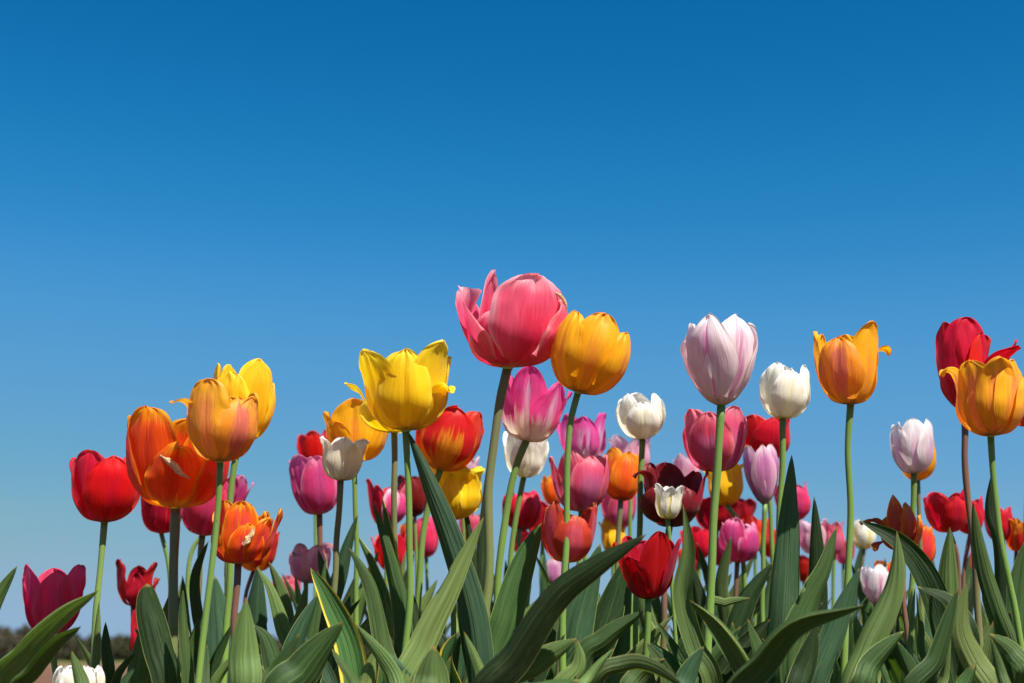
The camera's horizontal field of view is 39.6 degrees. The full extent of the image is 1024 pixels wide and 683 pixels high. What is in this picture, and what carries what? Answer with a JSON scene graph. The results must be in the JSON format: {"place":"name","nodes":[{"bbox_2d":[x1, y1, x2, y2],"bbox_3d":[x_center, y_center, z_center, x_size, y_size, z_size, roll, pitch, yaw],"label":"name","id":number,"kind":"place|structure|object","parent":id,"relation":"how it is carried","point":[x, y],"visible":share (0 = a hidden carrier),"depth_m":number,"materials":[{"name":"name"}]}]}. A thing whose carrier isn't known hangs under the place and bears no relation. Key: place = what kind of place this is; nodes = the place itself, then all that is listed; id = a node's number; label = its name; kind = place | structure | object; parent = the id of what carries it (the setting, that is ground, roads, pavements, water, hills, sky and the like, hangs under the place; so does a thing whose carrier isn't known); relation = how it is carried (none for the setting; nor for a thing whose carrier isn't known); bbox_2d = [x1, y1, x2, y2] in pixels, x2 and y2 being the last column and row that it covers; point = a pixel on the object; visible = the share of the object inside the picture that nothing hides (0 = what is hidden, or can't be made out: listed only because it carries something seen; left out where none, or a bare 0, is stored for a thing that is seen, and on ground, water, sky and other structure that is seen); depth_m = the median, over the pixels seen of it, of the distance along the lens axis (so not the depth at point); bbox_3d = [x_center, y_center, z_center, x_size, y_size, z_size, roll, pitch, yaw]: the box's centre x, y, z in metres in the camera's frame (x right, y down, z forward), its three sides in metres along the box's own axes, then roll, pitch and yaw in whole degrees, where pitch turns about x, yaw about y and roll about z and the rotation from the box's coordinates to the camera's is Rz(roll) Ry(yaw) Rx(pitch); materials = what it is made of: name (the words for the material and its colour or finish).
{"place":"outdoors","nodes":[
{"label":"outdoors","id":0,"kind":"place"},
{"bbox_2d":[50,661,121,663],"bbox_3d":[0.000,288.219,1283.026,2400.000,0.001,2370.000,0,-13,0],"label":"meadow","id":1,"kind":"structure","parent":0,"point":[65,662],"depth_m":196.59,"materials":[{"name":"green plant"}]},
{"bbox_2d":[0,624,932,661],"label":"wood","id":2,"kind":"object","parent":1,"relation":"on","point":[120,648],"visible":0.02,"depth_m":290.51,"materials":[{"name":"green plant"}]},
{"bbox_2d":[34,664,888,682],"bbox_3d":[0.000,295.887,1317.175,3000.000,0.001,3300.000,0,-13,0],"label":"ground","id":3,"kind":"structure","parent":0,"point":[45,676],"depth_m":28.41,"materials":[{"name":"soil"}]},
{"bbox_2d":[22,564,137,682],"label":"tulip","id":4,"kind":"object","parent":3,"relation":"on","point":[46,593],"visible":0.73,"depth_m":1.40,"materials":[{"name":"purple"}]},
{"bbox_2d":[69,449,139,682],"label":"tulip","id":5,"kind":"object","parent":3,"relation":"on","point":[104,491],"visible":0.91,"depth_m":1.33,"materials":[{"name":"red plant"}]},
{"bbox_2d":[0,566,228,682],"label":"tulip","id":6,"kind":"object","parent":3,"relation":"on","point":[30,656],"visible":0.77,"depth_m":1.08,"materials":[{"name":"green plant"}]},
{"bbox_2d":[74,559,159,666],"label":"tulip","id":7,"kind":"object","parent":3,"relation":"on","point":[139,577],"visible":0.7,"depth_m":1.59,"materials":[{"name":"red plant"}]},
{"bbox_2d":[141,497,191,634],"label":"tulip","id":8,"kind":"object","parent":3,"relation":"on","point":[155,519],"visible":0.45,"depth_m":1.63,"materials":[{"name":"red plant"}]},
{"bbox_2d":[71,378,279,682],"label":"tulip","id":9,"kind":"object","parent":3,"relation":"on","point":[221,427],"visible":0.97,"depth_m":1.12,"materials":[{"name":"orange plant"}]},
{"bbox_2d":[130,475,253,606],"bbox_3d":[-0.381,0.393,1.699,0.146,0.478,0.131,0,-13,0],"label":"tulip","id":10,"kind":"object","parent":3,"relation":"on","point":[242,491],"visible":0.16,"depth_m":1.70,"materials":[{"name":"green plant"}]},
{"bbox_2d":[126,405,264,682],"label":"tulip","id":11,"kind":"object","parent":3,"relation":"on","point":[167,466],"visible":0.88,"depth_m":1.17,"materials":[{"name":"orange plant"}]},
{"bbox_2d":[127,477,267,682],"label":"tulip","id":12,"kind":"object","parent":3,"relation":"on","point":[197,520],"visible":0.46,"depth_m":1.47,"materials":[{"name":"green"}]},
{"bbox_2d":[189,358,291,682],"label":"tulip","id":13,"kind":"object","parent":3,"relation":"on","point":[254,375],"visible":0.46,"depth_m":1.34,"materials":[{"name":"yellow plant"}]},
{"bbox_2d":[177,500,317,682],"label":"tulip","id":14,"kind":"object","parent":3,"relation":"on","point":[244,536],"visible":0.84,"depth_m":1.18,"materials":[{"name":"orange plant"}]},
{"bbox_2d":[242,528,279,603],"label":"tulip","id":15,"kind":"object","parent":3,"relation":"on","point":[263,564],"visible":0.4,"depth_m":1.72,"materials":[{"name":"red"}]},
{"bbox_2d":[272,575,300,601],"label":"tulip","id":16,"kind":"object","parent":3,"relation":"on","point":[290,579],"visible":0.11,"depth_m":2.15,"materials":[{"name":"pink plant"}]},
{"bbox_2d":[289,542,332,607],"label":"tulip","id":17,"kind":"object","parent":3,"relation":"on","point":[303,559],"visible":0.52,"depth_m":1.59,"materials":[{"name":"purple"}]},
{"bbox_2d":[297,429,326,597],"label":"tulip","id":18,"kind":"object","parent":3,"relation":"on","point":[309,444],"visible":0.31,"depth_m":2.19,"materials":[{"name":"red plant"}]},
{"bbox_2d":[269,398,391,682],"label":"tulip","id":19,"kind":"object","parent":3,"relation":"on","point":[345,419],"visible":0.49,"depth_m":1.50,"materials":[{"name":"orange"}]},
{"bbox_2d":[291,436,369,682],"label":"tulip","id":20,"kind":"object","parent":3,"relation":"on","point":[342,459],"visible":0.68,"depth_m":1.39,"materials":[{"name":"green"}]},
{"bbox_2d":[282,531,405,681],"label":"tulip","id":21,"kind":"object","parent":3,"relation":"on","point":[401,549],"visible":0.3,"depth_m":1.97,"materials":[{"name":"green plant"}]},
{"bbox_2d":[264,339,454,682],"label":"tulip","id":22,"kind":"object","parent":3,"relation":"on","point":[406,389],"visible":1,"depth_m":1.19,"materials":[{"name":"yellow plant"}]},
{"bbox_2d":[289,455,436,631],"bbox_3d":[-0.198,0.363,1.578,0.217,0.483,0.082,-6,-14,24],"label":"tulip","id":23,"kind":"object","parent":3,"relation":"on","point":[314,487],"visible":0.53,"depth_m":1.60,"materials":[{"name":"pink plant"}]},
{"bbox_2d":[305,381,457,682],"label":"tulip","id":24,"kind":"object","parent":3,"relation":"on","point":[329,674],"visible":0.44,"depth_m":1.35,"materials":[{"name":"green"}]},
{"bbox_2d":[351,478,445,652],"bbox_3d":[-0.142,0.402,1.734,0.222,0.475,0.131,-6,-14,24],"label":"tulip","id":25,"kind":"object","parent":3,"relation":"on","point":[376,494],"visible":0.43,"depth_m":1.78,"materials":[{"name":"pink plant"}]},
{"bbox_2d":[365,523,450,635],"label":"tulip","id":26,"kind":"object","parent":3,"relation":"on","point":[402,530],"visible":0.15,"depth_m":2.28,"materials":[{"name":"red"}]},
{"bbox_2d":[412,516,438,591],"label":"tulip","id":27,"kind":"object","parent":3,"relation":"on","point":[431,541],"visible":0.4,"depth_m":2.07,"materials":[{"name":"pink plant"}]},
{"bbox_2d":[397,475,460,646],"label":"tulip","id":28,"kind":"object","parent":3,"relation":"on","point":[419,500],"visible":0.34,"depth_m":1.99,"materials":[{"name":"red plant"}]},
{"bbox_2d":[384,405,483,638],"bbox_3d":[-0.068,0.304,1.377,0.115,0.510,0.284,5,-13,-20],"label":"tulip","id":29,"kind":"object","parent":3,"relation":"on","point":[449,439],"visible":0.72,"depth_m":1.45,"materials":[{"name":"red plant"}]},
{"bbox_2d":[332,269,567,682],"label":"tulip","id":30,"kind":"object","parent":3,"relation":"on","point":[509,325],"visible":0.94,"depth_m":1.21,"materials":[{"name":"pink plant"}]},
{"bbox_2d":[456,456,479,632],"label":"tulip","id":31,"kind":"object","parent":3,"relation":"on","point":[473,463],"visible":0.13,"depth_m":1.99,"materials":[{"name":"pink plant"}]},
{"bbox_2d":[459,514,479,549],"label":"tulip","id":32,"kind":"object","parent":3,"relation":"on","point":[474,520],"visible":0.2,"depth_m":2.12,"materials":[{"name":"pink plant"}]},
{"bbox_2d":[430,466,534,682],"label":"tulip","id":33,"kind":"object","parent":3,"relation":"on","point":[462,491],"visible":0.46,"depth_m":1.48,"materials":[{"name":"yellow plant"}]},
{"bbox_2d":[438,431,548,649],"bbox_3d":[-0.001,0.341,1.529,0.092,0.505,0.203,9,-15,-34],"label":"tulip","id":34,"kind":"object","parent":3,"relation":"on","point":[533,462],"visible":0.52,"depth_m":1.57,"materials":[{"name":"white plant"}]},
{"bbox_2d":[356,310,645,682],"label":"tulip","id":35,"kind":"object","parent":3,"relation":"on","point":[590,354],"visible":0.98,"depth_m":1.15,"materials":[{"name":"green"}]},
{"bbox_2d":[492,530,529,603],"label":"tulip","id":36,"kind":"object","parent":3,"relation":"on","point":[525,533],"visible":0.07,"depth_m":2.27,"materials":[{"name":"red plant"}]},
{"bbox_2d":[491,558,561,607],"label":"tulip","id":37,"kind":"object","parent":3,"relation":"on","point":[554,569],"visible":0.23,"depth_m":2.07,"materials":[{"name":"pink plant"}]},
{"bbox_2d":[489,501,563,679],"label":"tulip","id":38,"kind":"object","parent":3,"relation":"on","point":[542,582],"visible":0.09,"depth_m":1.97,"materials":[{"name":"red"}]},
{"bbox_2d":[452,366,601,682],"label":"tulip","id":39,"kind":"object","parent":3,"relation":"on","point":[533,408],"visible":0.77,"depth_m":1.36,"materials":[{"name":"pink plant"}]},
{"bbox_2d":[502,490,558,642],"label":"tulip","id":40,"kind":"object","parent":3,"relation":"on","point":[530,512],"visible":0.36,"depth_m":1.78,"materials":[{"name":"red plant"}]},
{"bbox_2d":[390,500,680,682],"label":"tulip","id":41,"kind":"object","parent":3,"relation":"on","point":[553,529],"visible":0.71,"depth_m":1.20,"materials":[{"name":"green"}]},
{"bbox_2d":[541,475,559,504],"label":"tulip","id":42,"kind":"object","parent":3,"relation":"on","point":[548,492],"visible":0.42,"depth_m":2.09,"materials":[{"name":"orange plant"}]},
{"bbox_2d":[545,413,605,680],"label":"tulip","id":43,"kind":"object","parent":3,"relation":"on","point":[588,436],"visible":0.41,"depth_m":1.71,"materials":[{"name":"pink plant"}]},
{"bbox_2d":[544,451,626,680],"bbox_3d":[0.055,0.322,1.357,0.123,0.466,0.269,0,-13,0],"label":"tulip","id":44,"kind":"object","parent":3,"relation":"on","point":[589,478],"visible":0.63,"depth_m":1.48,"materials":[{"name":"pink plant"}]},
{"bbox_2d":[536,447,660,682],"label":"tulip","id":45,"kind":"object","parent":3,"relation":"on","point":[623,482],"visible":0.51,"depth_m":1.61,"materials":[{"name":"orange plant"}]},
{"bbox_2d":[548,392,688,682],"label":"tulip","id":46,"kind":"object","parent":3,"relation":"on","point":[640,417],"visible":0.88,"depth_m":1.50,"materials":[{"name":"white plant"}]},
{"bbox_2d":[601,492,635,526],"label":"tulip","id":47,"kind":"object","parent":3,"relation":"on","point":[609,506],"visible":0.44,"depth_m":2.08,"materials":[{"name":"pink plant"}]},
{"bbox_2d":[598,517,669,633],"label":"tulip","id":48,"kind":"object","parent":3,"relation":"on","point":[608,533],"visible":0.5,"depth_m":2.08,"materials":[{"name":"yellow plant"}]},
{"bbox_2d":[608,434,669,650],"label":"tulip","id":49,"kind":"object","parent":3,"relation":"on","point":[622,444],"visible":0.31,"depth_m":1.94,"materials":[{"name":"pink plant"}]},
{"bbox_2d":[464,313,863,682],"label":"tulip","id":50,"kind":"object","parent":3,"relation":"on","point":[718,357],"visible":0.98,"depth_m":1.13,"materials":[{"name":"green plant"}]},
{"bbox_2d":[445,531,903,682],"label":"tulip","id":51,"kind":"object","parent":3,"relation":"on","point":[647,567],"visible":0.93,"depth_m":1.19,"materials":[{"name":"red plant"}]},
{"bbox_2d":[603,462,746,682],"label":"tulip","id":52,"kind":"object","parent":3,"relation":"on","point":[663,474],"visible":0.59,"depth_m":1.44,"materials":[{"name":"red"}]},
{"bbox_2d":[604,483,769,682],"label":"tulip","id":53,"kind":"object","parent":3,"relation":"on","point":[668,502],"visible":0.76,"depth_m":1.28,"materials":[{"name":"green"}]},
{"bbox_2d":[678,548,696,570],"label":"tulip","id":54,"kind":"object","parent":3,"relation":"on","point":[680,551],"visible":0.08,"depth_m":2.17,"materials":[{"name":"red plant"}]},
{"bbox_2d":[669,526,708,640],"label":"tulip","id":55,"kind":"object","parent":3,"relation":"on","point":[701,537],"visible":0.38,"depth_m":2.06,"materials":[{"name":"red plant"}]},
{"bbox_2d":[652,454,759,623],"bbox_3d":[0.253,0.414,1.907,0.186,0.528,0.083,-6,-14,26],"label":"tulip","id":56,"kind":"object","parent":3,"relation":"on","point":[683,464],"visible":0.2,"depth_m":1.95,"materials":[{"name":"pink plant"}]},
{"bbox_2d":[666,497,753,652],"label":"tulip","id":57,"kind":"object","parent":3,"relation":"on","point":[702,516],"visible":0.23,"depth_m":1.87,"materials":[{"name":"red plant"}]},
{"bbox_2d":[667,517,759,639],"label":"tulip","id":58,"kind":"object","parent":3,"relation":"on","point":[738,542],"visible":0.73,"depth_m":1.67,"materials":[{"name":"pink plant"}]},
{"bbox_2d":[716,537,731,565],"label":"tulip","id":59,"kind":"object","parent":3,"relation":"on","point":[718,555],"visible":0.12,"depth_m":2.17,"materials":[{"name":"purple"}]},
{"bbox_2d":[697,463,752,630],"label":"tulip","id":60,"kind":"object","parent":3,"relation":"on","point":[731,487],"visible":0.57,"depth_m":1.71,"materials":[{"name":"yellow plant"}]},
{"bbox_2d":[682,405,772,682],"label":"tulip","id":61,"kind":"object","parent":3,"relation":"on","point":[699,433],"visible":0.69,"depth_m":1.46,"materials":[{"name":"pink plant"}]},
{"bbox_2d":[738,498,756,520],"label":"tulip","id":62,"kind":"object","parent":3,"relation":"on","point":[748,506],"visible":0.2,"depth_m":2.12,"materials":[{"name":"red plant"}]},
{"bbox_2d":[757,529,775,618],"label":"tulip","id":63,"kind":"object","parent":3,"relation":"on","point":[767,551],"visible":0.12,"depth_m":2.26,"materials":[{"name":"red"}]},
{"bbox_2d":[646,320,905,682],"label":"tulip","id":64,"kind":"object","parent":3,"relation":"on","point":[846,366],"visible":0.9,"depth_m":1.24,"materials":[{"name":"green"}]},
{"bbox_2d":[756,482,810,624],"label":"tulip","id":65,"kind":"object","parent":3,"relation":"on","point":[804,503],"visible":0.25,"depth_m":1.88,"materials":[{"name":"pink"}]},
{"bbox_2d":[744,414,830,603],"bbox_3d":[0.302,0.351,1.662,0.131,0.543,0.104,0,-13,0],"label":"tulip","id":66,"kind":"object","parent":3,"relation":"on","point":[761,431],"visible":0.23,"depth_m":1.69,"materials":[{"name":"red plant"}]},
{"bbox_2d":[742,515,861,645],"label":"tulip","id":67,"kind":"object","parent":3,"relation":"on","point":[749,519],"visible":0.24,"depth_m":2.07,"materials":[{"name":"green"}]},
{"bbox_2d":[799,555,808,586],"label":"tulip","id":68,"kind":"object","parent":3,"relation":"on","point":[804,566],"visible":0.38,"depth_m":2.36,"materials":[{"name":"red plant"}]},
{"bbox_2d":[748,362,866,682],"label":"tulip","id":69,"kind":"object","parent":3,"relation":"on","point":[784,392],"visible":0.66,"depth_m":1.42,"materials":[{"name":"white plant"}]},
{"bbox_2d":[799,519,826,553],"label":"tulip","id":70,"kind":"object","parent":3,"relation":"on","point":[805,529],"visible":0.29,"depth_m":2.17,"materials":[{"name":"pink plant"}]},
{"bbox_2d":[823,521,844,608],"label":"tulip","id":71,"kind":"object","parent":3,"relation":"on","point":[829,528],"visible":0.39,"depth_m":2.17,"materials":[{"name":"pink plant"}]},
{"bbox_2d":[836,541,854,590],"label":"tulip","id":72,"kind":"object","parent":3,"relation":"on","point":[840,557],"visible":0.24,"depth_m":2.37,"materials":[{"name":"pink plant"}]},
{"bbox_2d":[743,444,976,682],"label":"tulip","id":73,"kind":"object","parent":3,"relation":"on","point":[761,467],"visible":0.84,"depth_m":1.56,"materials":[{"name":"pink plant"}]},
{"bbox_2d":[853,520,886,670],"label":"tulip","id":74,"kind":"object","parent":3,"relation":"on","point":[864,535],"visible":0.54,"depth_m":2.18,"materials":[{"name":"white plant"}]},
{"bbox_2d":[848,563,908,659],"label":"tulip","id":75,"kind":"object","parent":3,"relation":"on","point":[873,581],"visible":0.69,"depth_m":1.69,"materials":[{"name":"white plant"}]},
{"bbox_2d":[853,418,933,682],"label":"tulip","id":76,"kind":"object","parent":3,"relation":"on","point":[912,445],"visible":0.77,"depth_m":1.50,"materials":[{"name":"white plant"}]},
{"bbox_2d":[852,525,935,682],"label":"tulip","id":77,"kind":"object","parent":3,"relation":"on","point":[928,544],"visible":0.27,"depth_m":1.73,"materials":[{"name":"orange"}]},
{"bbox_2d":[874,560,931,641],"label":"tulip","id":78,"kind":"object","parent":3,"relation":"on","point":[927,628],"visible":0.19,"depth_m":1.98,"materials":[{"name":"green"}]},
{"bbox_2d":[818,356,1023,682],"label":"tulip","id":79,"kind":"object","parent":3,"relation":"on","point":[990,399],"visible":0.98,"depth_m":1.20,"materials":[{"name":"orange"}]},
{"bbox_2d":[884,445,969,682],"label":"tulip","id":80,"kind":"object","parent":3,"relation":"on","point":[927,472],"visible":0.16,"depth_m":1.71,"materials":[{"name":"green"}]},
{"bbox_2d":[837,316,1020,682],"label":"tulip","id":81,"kind":"object","parent":3,"relation":"on","point":[959,341],"visible":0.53,"depth_m":1.35,"materials":[{"name":"green plant"}]},
{"bbox_2d":[901,489,966,662],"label":"tulip","id":82,"kind":"object","parent":3,"relation":"on","point":[943,513],"visible":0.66,"depth_m":1.60,"materials":[{"name":"red plant"}]},
{"bbox_2d":[859,495,1023,682],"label":"tulip","id":83,"kind":"object","parent":3,"relation":"on","point":[899,518],"visible":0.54,"depth_m":1.26,"materials":[{"name":"green"}]},
{"bbox_2d":[899,496,983,646],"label":"tulip","id":84,"kind":"object","parent":3,"relation":"on","point":[967,560],"visible":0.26,"depth_m":1.76,"materials":[{"name":"green"}]},
{"bbox_2d":[869,507,1013,682],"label":"tulip","id":85,"kind":"object","parent":3,"relation":"on","point":[1006,515],"visible":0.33,"depth_m":1.84,"materials":[{"name":"red plant"}]},
{"bbox_2d":[973,518,1023,626],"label":"tulip","id":86,"kind":"object","parent":3,"relation":"on","point":[1015,541],"visible":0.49,"depth_m":1.82,"materials":[{"name":"orange plant"}]},
{"bbox_2d":[982,416,1023,666],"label":"tulip","id":87,"kind":"object","parent":3,"relation":"on","point":[1017,573],"visible":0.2,"depth_m":1.43,"materials":[{"name":"green plant"}]},
{"bbox_2d":[0,0,1023,638],"label":"sky","id":88,"kind":"structure","parent":0,"point":[188,188],"materials":[{"name":"blue"}]}
]}

